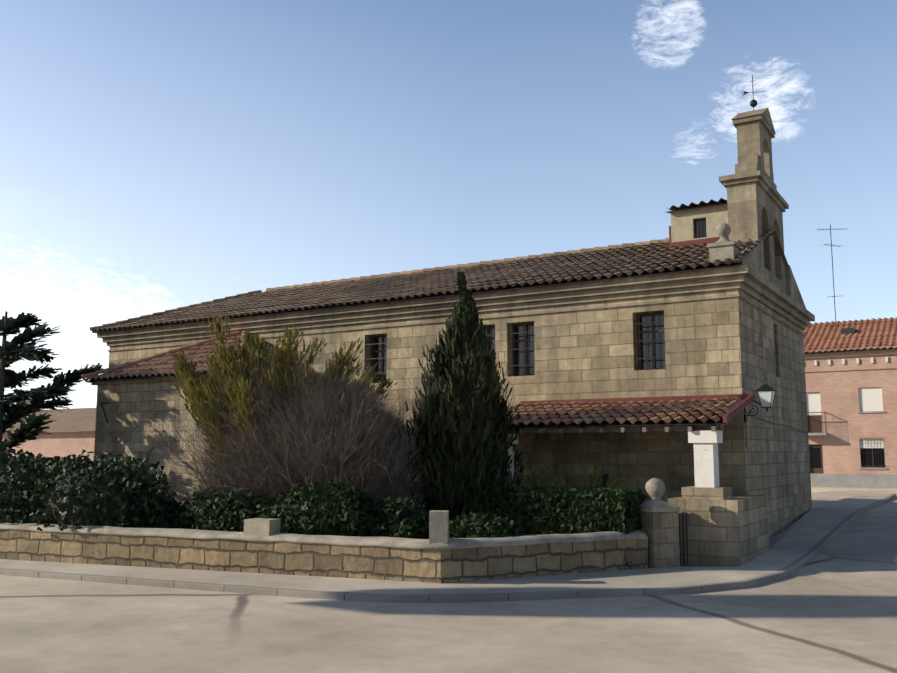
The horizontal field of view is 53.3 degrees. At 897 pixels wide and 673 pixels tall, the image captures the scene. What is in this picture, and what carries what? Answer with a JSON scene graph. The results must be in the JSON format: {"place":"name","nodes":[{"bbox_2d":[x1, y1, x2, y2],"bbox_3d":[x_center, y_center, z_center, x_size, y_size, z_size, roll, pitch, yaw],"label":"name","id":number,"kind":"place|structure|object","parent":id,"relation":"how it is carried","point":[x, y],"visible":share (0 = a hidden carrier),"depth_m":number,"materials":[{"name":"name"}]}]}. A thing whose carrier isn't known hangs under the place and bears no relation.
{"place":"outdoors","nodes":[
{"label":"outdoors","id":0,"kind":"place"},
{"bbox_2d":[0,493,890,593],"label":"pavement","id":1,"kind":"structure","parent":0,"point":[806,532],"depth_m":15.42,"materials":[{"name":"concrete"}]},
{"bbox_2d":[0,490,896,672],"bbox_3d":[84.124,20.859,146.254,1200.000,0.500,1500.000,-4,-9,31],"label":"ground","id":2,"kind":"structure","parent":0,"point":[831,607],"depth_m":11.36,"materials":[{"name":"concrete"}]},
{"bbox_2d":[2,432,94,467],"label":"house walls","id":3,"kind":"structure","parent":2,"relation":"on","point":[61,444],"depth_m":62.76,"materials":[{"name":"brick"}]},
{"bbox_2d":[6,408,95,432],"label":"house roof","id":4,"kind":"structure","parent":3,"relation":"on","point":[77,420],"depth_m":65.93,"materials":[{"name":"tile"}]},
{"bbox_2d":[0,311,102,464],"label":"cedar","id":5,"kind":"object","parent":2,"relation":"on","point":[17,345],"depth_m":25.28,"materials":[{"name":"green plant"}]},
{"bbox_2d":[94,379,224,505],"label":"sacristy walls","id":6,"kind":"structure","parent":2,"relation":"on","point":[113,436],"depth_m":24.80,"materials":[{"name":"beige stone"}]},
{"bbox_2d":[101,402,109,422],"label":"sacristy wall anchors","id":7,"kind":"object","parent":6,"relation":"attached to","point":[103,409],"visible":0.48,"depth_m":25.69,"materials":[{"name":"black metal"}]},
{"bbox_2d":[86,372,212,381],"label":"sacristy roof deck","id":8,"kind":"structure","parent":6,"relation":"on","point":[129,377],"depth_m":24.99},
{"bbox_2d":[148,448,164,492],"bbox_3d":[-7.952,4.440,24.442,0.840,2.900,0.070,-4,-9,31],"label":"sacristy blocked door","id":9,"kind":"structure","parent":6,"relation":"in","point":[157,450],"depth_m":24.58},
{"bbox_2d":[81,331,239,378],"bbox_3d":[-8.516,0.526,26.611,4.461,1.542,0.220,2,-8,-15],"label":"sacristy hip","id":10,"kind":"object","parent":6,"relation":"on","point":[112,368],"visible":0.92,"depth_m":26.45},
{"bbox_2d":[83,332,243,380],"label":"tile roof","id":11,"kind":"structure","parent":6,"relation":"on","point":[162,365],"depth_m":25.55,"materials":[{"name":"red tile"}]},
{"bbox_2d":[91,374,306,384],"bbox_3d":[-7.035,1.327,25.787,5.940,0.120,3.120,-4,-9,31],"label":"eave","id":12,"kind":"object","parent":6,"relation":"on","point":[160,379],"visible":0.14,"depth_m":24.99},
{"bbox_2d":[247,336,320,378],"bbox_3d":[-5.715,0.386,25.039,3.221,1.581,3.292,-4,-9,31],"label":"roof edge","id":13,"kind":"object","parent":6,"relation":"on","point":[267,347],"depth_m":25.68,"materials":[{"name":"red tile"}]},
{"bbox_2d":[136,358,374,525],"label":"bare shrub twigs","id":14,"kind":"object","parent":2,"relation":"on","point":[213,455],"visible":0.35,"depth_m":18.02,"materials":[{"name":"brown plant"}]},
{"bbox_2d":[0,529,647,583],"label":"yard wall","id":15,"kind":"structure","parent":2,"relation":"on","point":[414,565],"depth_m":15.78,"materials":[{"name":"beige stone"}]},
{"bbox_2d":[0,522,647,549],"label":"wall coping","id":16,"kind":"object","parent":15,"relation":"on","point":[411,543],"visible":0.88,"depth_m":15.77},
{"bbox_2d":[244,510,448,542],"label":"stone blocks","id":17,"kind":"structure","parent":16,"relation":"on","point":[438,526],"depth_m":14.90,"materials":[{"name":"stone"}]},
{"bbox_2d":[0,494,895,602],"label":"kerb","id":18,"kind":"structure","parent":2,"relation":"on","point":[814,550],"depth_m":14.16,"materials":[{"name":"concrete"}]},
{"bbox_2d":[109,289,811,539],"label":"church walls","id":19,"kind":"structure","parent":2,"relation":"on","point":[721,346],"depth_m":21.30,"materials":[{"name":"beige stone"}]},
{"bbox_2d":[365,334,386,382],"bbox_3d":[-1.994,0.610,24.685,0.810,1.400,0.030,-4,-9,31],"label":"window grille","id":20,"kind":"object","parent":19,"relation":"attached to","point":[378,358],"visible":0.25,"depth_m":24.68,"materials":[{"name":"black metal"}]},
{"bbox_2d":[370,335,386,382],"bbox_3d":[-1.846,0.641,24.927,0.746,1.356,0.070,-4,-9,31],"label":"window frame","id":21,"kind":"object","parent":19,"relation":"attached to","point":[382,350],"visible":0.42,"depth_m":24.97,"materials":[{"name":"brown wood"}]},
{"bbox_2d":[373,337,386,381],"bbox_3d":[-1.825,0.646,24.961,0.746,1.356,0.050,-4,-9,31],"label":"window pane","id":22,"kind":"structure","parent":21,"relation":"in","point":[375,354],"depth_m":24.99,"materials":[{"name":"grey glass"}]},
{"bbox_2d":[108,294,804,351],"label":"cornice","id":23,"kind":"structure","parent":19,"relation":"attached to","point":[618,305],"depth_m":22.55,"materials":[{"name":"beige stone"}]},
{"bbox_2d":[107,282,805,346],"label":"cornice","id":24,"kind":"structure","parent":19,"relation":"on","point":[747,291],"depth_m":22.85,"materials":[{"name":"beige stone"}]},
{"bbox_2d":[102,274,809,342],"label":"cornice","id":25,"kind":"structure","parent":24,"relation":"on","point":[760,290],"depth_m":22.87,"materials":[{"name":"beige stone"}]},
{"bbox_2d":[97,265,814,338],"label":"cornice","id":26,"kind":"structure","parent":25,"relation":"on","point":[748,271],"depth_m":22.80,"materials":[{"name":"beige stone"}]},
{"bbox_2d":[95,232,773,332],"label":"church roof deck","id":27,"kind":"structure","parent":26,"relation":"on","point":[700,267],"depth_m":22.80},
{"bbox_2d":[91,227,788,332],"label":"church roof","id":28,"kind":"structure","parent":26,"relation":"on","point":[778,249],"depth_m":24.21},
{"bbox_2d":[90,290,261,330],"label":"church hip tiles","id":29,"kind":"object","parent":28,"relation":"on","point":[165,311],"visible":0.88,"depth_m":31.19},
{"bbox_2d":[266,238,668,290],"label":"church ridge tiles","id":30,"kind":"object","parent":28,"relation":"on","point":[594,249],"visible":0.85,"depth_m":27.84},
{"bbox_2d":[669,226,728,248],"bbox_3d":[6.826,-2.583,23.634,1.660,0.654,1.260,-4,-9,31],"label":"roof flashing","id":31,"kind":"object","parent":28,"relation":"on","point":[697,242],"visible":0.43,"depth_m":23.20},
{"bbox_2d":[671,203,728,271],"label":"roof box walls","id":32,"kind":"structure","parent":28,"relation":"on","point":[683,224],"depth_m":23.28,"materials":[{"name":"beige paint"}]},
{"bbox_2d":[666,203,726,212],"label":"tile roof","id":33,"kind":"structure","parent":32,"relation":"on","point":[693,208],"depth_m":23.23,"materials":[{"name":"brown tile"}]},
{"bbox_2d":[667,198,726,210],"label":"tiled roof","id":34,"kind":"structure","parent":33,"relation":"on","point":[700,204],"depth_m":23.36,"materials":[{"name":"brown tile"}]},
{"bbox_2d":[694,219,706,237],"bbox_3d":[6.604,-2.796,23.332,0.340,0.530,0.050,-4,-9,31],"label":"window","id":35,"kind":"structure","parent":32,"relation":"in","point":[701,223],"depth_m":23.32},
{"bbox_2d":[727,181,785,292],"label":"bell gable","id":36,"kind":"structure","parent":28,"relation":"attached to","point":[754,211],"depth_m":22.33,"materials":[{"name":"beige stone"}]},
{"bbox_2d":[723,176,784,211],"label":"cornice","id":37,"kind":"structure","parent":36,"relation":"on","point":[762,185],"depth_m":22.39,"materials":[{"name":"beige stone"}]},
{"bbox_2d":[719,170,788,208],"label":"cornice","id":38,"kind":"structure","parent":37,"relation":"on","point":[770,187],"depth_m":22.33,"materials":[{"name":"beige stone"}]},
{"bbox_2d":[731,108,776,189],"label":"stone cornice","id":39,"kind":"structure","parent":38,"relation":"on","point":[749,163],"depth_m":23.15,"materials":[{"name":"beige stone"}]},
{"bbox_2d":[742,74,764,109],"bbox_3d":[8.167,-6.531,24.000,0.608,1.050,0.190,1,-7,-5],"label":"weather vane","id":40,"kind":"object","parent":39,"relation":"on","point":[753,103],"visible":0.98,"depth_m":23.96,"materials":[{"name":"black metal"}]},
{"bbox_2d":[736,120,773,185],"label":"bell gable","id":41,"kind":"structure","parent":38,"relation":"on","point":[753,137],"depth_m":23.25,"materials":[{"name":"beige stone"}]},
{"bbox_2d":[707,241,740,268],"bbox_3d":[6.270,-1.764,20.308,0.620,0.650,0.620,-4,-9,31],"label":"finial pedestal","id":42,"kind":"object","parent":26,"relation":"on","point":[721,251],"visible":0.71,"depth_m":20.09,"materials":[{"name":"stone"}]},
{"bbox_2d":[715,223,730,242],"bbox_3d":[6.270,-2.335,20.381,0.440,0.500,0.429,-4,-9,31],"label":"ball finial","id":43,"kind":"object","parent":42,"relation":"on","point":[723,230],"visible":0.83,"depth_m":20.27,"materials":[{"name":"stone"}]},
{"bbox_2d":[720,241,805,307],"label":"gable wall","id":44,"kind":"structure","parent":26,"relation":"on","point":[754,259],"depth_m":21.61,"materials":[{"name":"beige stone"}]},
{"bbox_2d":[484,326,494,349],"bbox_3d":[1.040,0.417,23.192,0.736,1.356,0.070,-4,-9,31],"label":"window grille","id":45,"kind":"object","parent":19,"relation":"attached to","point":[488,332],"visible":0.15,"depth_m":23.23,"materials":[{"name":"black metal"}]},
{"bbox_2d":[482,328,494,354],"bbox_3d":[1.061,0.422,23.226,0.736,1.356,0.050,-4,-9,31],"label":"window grille","id":46,"kind":"object","parent":45,"relation":"in","point":[492,346],"depth_m":23.19,"materials":[{"name":"black metal"}]},
{"bbox_2d":[485,325,494,351],"bbox_3d":[0.892,0.386,22.951,0.800,1.400,0.030,-4,-9,31],"label":"window frame","id":47,"kind":"object","parent":19,"relation":"attached to","point":[490,335],"visible":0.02,"depth_m":22.90,"materials":[{"name":"black metal"}]},
{"bbox_2d":[507,321,534,375],"bbox_3d":[1.825,0.314,22.390,0.820,1.400,0.030,-4,-9,31],"label":"window grille","id":48,"kind":"object","parent":19,"relation":"attached to","point":[518,349],"visible":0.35,"depth_m":22.39,"materials":[{"name":"black metal"}]},
{"bbox_2d":[512,323,534,375],"bbox_3d":[1.972,0.345,22.632,0.756,1.356,0.070,-4,-9,31],"label":"window frame","id":49,"kind":"object","parent":19,"relation":"attached to","point":[526,340],"visible":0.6,"depth_m":22.67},
{"bbox_2d":[515,325,534,374],"bbox_3d":[1.993,0.350,22.666,0.756,1.356,0.050,-4,-9,31],"label":"window grille","id":50,"kind":"object","parent":49,"relation":"in","point":[519,370],"depth_m":22.69,"materials":[{"name":"black metal"}]},
{"bbox_2d":[601,474,608,487],"bbox_3d":[3.686,3.365,20.795,0.340,0.340,0.050,-4,-9,31],"label":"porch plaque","id":51,"kind":"object","parent":19,"relation":"attached to","point":[605,477],"visible":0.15,"depth_m":20.79,"materials":[{"name":"black metal"}]},
{"bbox_2d":[505,424,723,433],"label":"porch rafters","id":52,"kind":"object","parent":19,"relation":"attached to","point":[655,428],"visible":0.35,"depth_m":18.44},
{"bbox_2d":[509,402,739,427],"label":"porch roof deck","id":53,"kind":"structure","parent":52,"relation":"on","point":[663,422],"depth_m":18.56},
{"bbox_2d":[506,397,741,425],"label":"porch roof","id":54,"kind":"structure","parent":53,"relation":"on","point":[607,411],"depth_m":19.41,"materials":[{"name":"brown tile"}]},
{"bbox_2d":[520,394,754,422],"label":"red porch trim","id":55,"kind":"structure","parent":19,"relation":"attached to","point":[743,404],"depth_m":20.05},
{"bbox_2d":[633,311,664,369],"bbox_3d":[4.651,0.095,20.692,0.810,1.400,0.030,-4,-9,31],"label":"window grille","id":56,"kind":"object","parent":19,"relation":"attached to","point":[646,340],"visible":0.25,"depth_m":20.69,"materials":[{"name":"black metal"}]},
{"bbox_2d":[637,312,665,369],"bbox_3d":[4.799,0.126,20.933,0.746,1.356,0.070,-4,-9,31],"label":"window frame","id":57,"kind":"object","parent":19,"relation":"attached to","point":[654,330],"visible":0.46,"depth_m":20.97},
{"bbox_2d":[640,315,665,368],"bbox_3d":[4.820,0.131,20.967,0.746,1.356,0.050,-4,-9,31],"label":"window grille","id":58,"kind":"object","parent":57,"relation":"in","point":[647,363],"depth_m":20.96,"materials":[{"name":"black metal"}]},
{"bbox_2d":[744,415,807,447],"bbox_3d":[8.428,2.477,22.622,0.050,0.730,7.710,-4,-9,31],"label":"facade cable","id":59,"kind":"object","parent":19,"relation":"attached to","point":[745,418],"visible":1,"depth_m":19.65,"materials":[{"name":"black metal"}]},
{"bbox_2d":[774,324,778,369],"bbox_3d":[8.401,0.359,22.976,0.030,1.420,0.520,-4,-9,31],"label":"window","id":60,"kind":"structure","parent":19,"relation":"attached to","point":[776,350],"depth_m":23.06,"materials":[{"name":"black metal"}]},
{"bbox_2d":[508,483,524,487],"bbox_3d":[1.195,4.268,19.742,1.100,2.040,0.900,-4,-9,31],"label":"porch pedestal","id":61,"kind":"object","parent":2,"relation":"on","point":[521,484],"visible":0.04,"depth_m":19.75,"materials":[{"name":"grey stone"}]},
{"bbox_2d":[505,433,517,482],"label":"porch column","id":62,"kind":"structure","parent":61,"relation":"on","point":[510,451],"depth_m":19.91,"materials":[{"name":"white stone"}]},
{"bbox_2d":[474,486,647,569],"bbox_3d":[2.137,3.715,17.472,3.391,1.556,1.207,-4,-9,31],"label":"box hedge","id":63,"kind":"object","parent":2,"relation":"on","point":[590,510],"depth_m":16.97,"materials":[{"name":"green plant"}]},
{"bbox_2d":[639,511,679,567],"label":"gate pillar","id":64,"kind":"structure","parent":2,"relation":"on","point":[660,530],"depth_m":16.57,"materials":[{"name":"beige stone"}]},
{"bbox_2d":[639,500,679,511],"bbox_3d":[3.924,3.175,16.895,0.580,0.240,0.640,-14,-16,62],"label":"pillar cap","id":65,"kind":"object","parent":64,"relation":"on","point":[655,506],"visible":0.83,"depth_m":16.69,"materials":[{"name":"grey stone"}]},
{"bbox_2d":[645,478,664,500],"bbox_3d":[3.923,2.898,16.944,0.396,0.440,0.389,-4,-9,31],"label":"ball finial","id":66,"kind":"object","parent":65,"relation":"on","point":[655,488],"visible":0.94,"depth_m":16.81,"materials":[{"name":"beige stone"}]},
{"bbox_2d":[678,513,687,563],"bbox_3d":[4.378,3.867,17.065,0.020,0.950,0.466,-16,-17,64],"label":"iron gate","id":67,"kind":"object","parent":64,"relation":"attached to","point":[683,539],"visible":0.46,"depth_m":17.11,"materials":[{"name":"black metal"}]},
{"bbox_2d":[668,486,768,566],"bbox_3d":[5.513,4.056,18.104,1.340,2.040,2.550,-4,-9,31],"label":"stone pedestal","id":68,"kind":"object","parent":2,"relation":"on","point":[726,527],"visible":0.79,"depth_m":17.10,"materials":[{"name":"beige stone"}]},
{"bbox_2d":[688,430,722,487],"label":"porch column","id":69,"kind":"structure","parent":68,"relation":"on","point":[706,463],"depth_m":17.49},
{"bbox_2d":[804,354,896,473],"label":"house walls","id":70,"kind":"structure","parent":2,"relation":"on","point":[849,426],"depth_m":42.08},
{"bbox_2d":[806,387,883,447],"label":"window shutters","id":71,"kind":"object","parent":70,"relation":"attached to","point":[870,398],"visible":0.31,"depth_m":41.86,"materials":[{"name":"white plastic"}]},
{"bbox_2d":[807,415,884,473],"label":"window frames","id":72,"kind":"structure","parent":70,"relation":"in","point":[813,423],"depth_m":42.86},
{"bbox_2d":[811,448,884,467],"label":"window","id":73,"kind":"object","parent":72,"relation":"in","point":[816,457],"visible":0.29,"depth_m":41.68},
{"bbox_2d":[807,412,885,465],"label":"house ironwork","id":74,"kind":"object","parent":70,"relation":"attached to","point":[880,440],"visible":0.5,"depth_m":41.58,"materials":[{"name":"black metal"}]},
{"bbox_2d":[808,411,886,469],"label":"window sills","id":75,"kind":"structure","parent":70,"relation":"attached to","point":[813,434],"depth_m":41.69,"materials":[{"name":"white stone"}]},
{"bbox_2d":[803,319,896,353],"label":"roof tiles","id":76,"kind":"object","parent":70,"relation":"on","point":[852,338],"depth_m":44.21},
{"bbox_2d":[803,317,896,352],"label":"house roof","id":77,"kind":"structure","parent":76,"relation":"on","point":[848,340],"depth_m":44.21,"materials":[{"name":"tile"}]},
{"bbox_2d":[817,225,847,324],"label":"tv aerial","id":78,"kind":"object","parent":77,"relation":"on","point":[830,229],"visible":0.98,"depth_m":46.44,"materials":[{"name":"black metal"}]},
{"bbox_2d":[841,328,855,334],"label":"skylight","id":79,"kind":"object","parent":77,"relation":"in","point":[846,331],"visible":0.43,"depth_m":44.60},
{"bbox_2d":[804,349,896,371],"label":"cornice","id":80,"kind":"structure","parent":70,"relation":"attached to","point":[853,353],"depth_m":42.26,"materials":[{"name":"beige paint"}]},
{"bbox_2d":[804,346,896,352],"bbox_3d":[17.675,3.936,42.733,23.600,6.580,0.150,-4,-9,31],"label":"roof eave","id":81,"kind":"object","parent":80,"relation":"attached to","point":[851,349],"visible":0.11,"depth_m":42.24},
{"bbox_2d":[814,357,887,364],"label":"eave brackets","id":82,"kind":"object","parent":70,"relation":"attached to","point":[843,361],"visible":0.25,"depth_m":42.43,"materials":[{"name":"white paint"}]},
{"bbox_2d":[810,473,896,487],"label":"building plinth","id":83,"kind":"structure","parent":2,"relation":"on","point":[860,480],"depth_m":41.66,"materials":[{"name":"grey concrete"}]},
{"bbox_2d":[0,0,896,409],"label":"sky","id":84,"kind":"structure","parent":0,"point":[156,156],"materials":[{"name":"blue"}]},
{"bbox_2d":[514,433,531,487],"bbox_3d":[1.336,3.452,20.881,0.220,3.550,2.300,-4,-9,31],"label":"door","id":85,"kind":"structure","parent":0,"point":[524,443],"depth_m":21.57,"materials":[{"name":"brown wood"}]},
{"bbox_2d":[743,378,775,415],"bbox_3d":[6.737,1.363,19.348,0.670,0.922,0.380,-4,-9,31],"label":"wall lantern","id":86,"kind":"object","parent":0,"point":[765,387],"depth_m":19.20,"materials":[{"name":"black metal"}]},
{"bbox_2d":[811,487,896,492],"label":"house pavement","id":87,"kind":"structure","parent":0,"point":[817,489],"depth_m":40.80,"materials":[{"name":"concrete"}]},
{"label":"yard soil","id":88,"kind":"structure","parent":0,"visible":0},
{"bbox_2d":[0,447,182,530],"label":"ivy hedge","id":89,"kind":"object","parent":88,"relation":"on","point":[55,471],"depth_m":18.18,"materials":[{"name":"green plant"}]},
{"bbox_2d":[120,351,419,501],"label":"yellow bush twigs","id":90,"kind":"object","parent":88,"relation":"on","point":[187,467],"visible":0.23,"depth_m":19.03,"materials":[{"name":"plant"}]},
{"bbox_2d":[169,312,397,491],"bbox_3d":[-3.720,2.217,20.094,5.319,4.960,4.436,1,-7,-7],"label":"yellow bush","id":91,"kind":"object","parent":90,"relation":"attached to","point":[194,390],"visible":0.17,"depth_m":19.19,"materials":[{"name":"plant"}]},
{"bbox_2d":[189,324,472,532],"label":"bare shrub twigs","id":92,"kind":"object","parent":88,"relation":"on","point":[304,442],"visible":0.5,"depth_m":17.67,"materials":[{"name":"brown plant"}]},
{"bbox_2d":[195,374,429,507],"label":"bare shrub twigs","id":93,"kind":"object","parent":92,"relation":"attached to","point":[395,489],"visible":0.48,"depth_m":18.11,"materials":[{"name":"brown plant"}]},
{"bbox_2d":[139,479,524,538],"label":"yard bushes","id":94,"kind":"object","parent":88,"relation":"on","point":[355,502],"depth_m":16.50,"materials":[{"name":"green plant"}]},
{"bbox_2d":[386,271,523,525],"bbox_3d":[0.399,1.786,19.489,3.082,6.298,3.604,-4,-9,31],"label":"cypress","id":95,"kind":"object","parent":88,"relation":"on","point":[465,361],"depth_m":18.60,"materials":[{"name":"green plant"}]},
{"bbox_2d":[523,460,623,489],"bbox_3d":[2.521,3.388,18.168,1.940,1.717,1.758,-4,-9,31],"label":"shrub","id":96,"kind":"object","parent":88,"relation":"on","point":[552,479],"visible":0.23,"depth_m":18.33,"materials":[{"name":"plant"}]}
]}

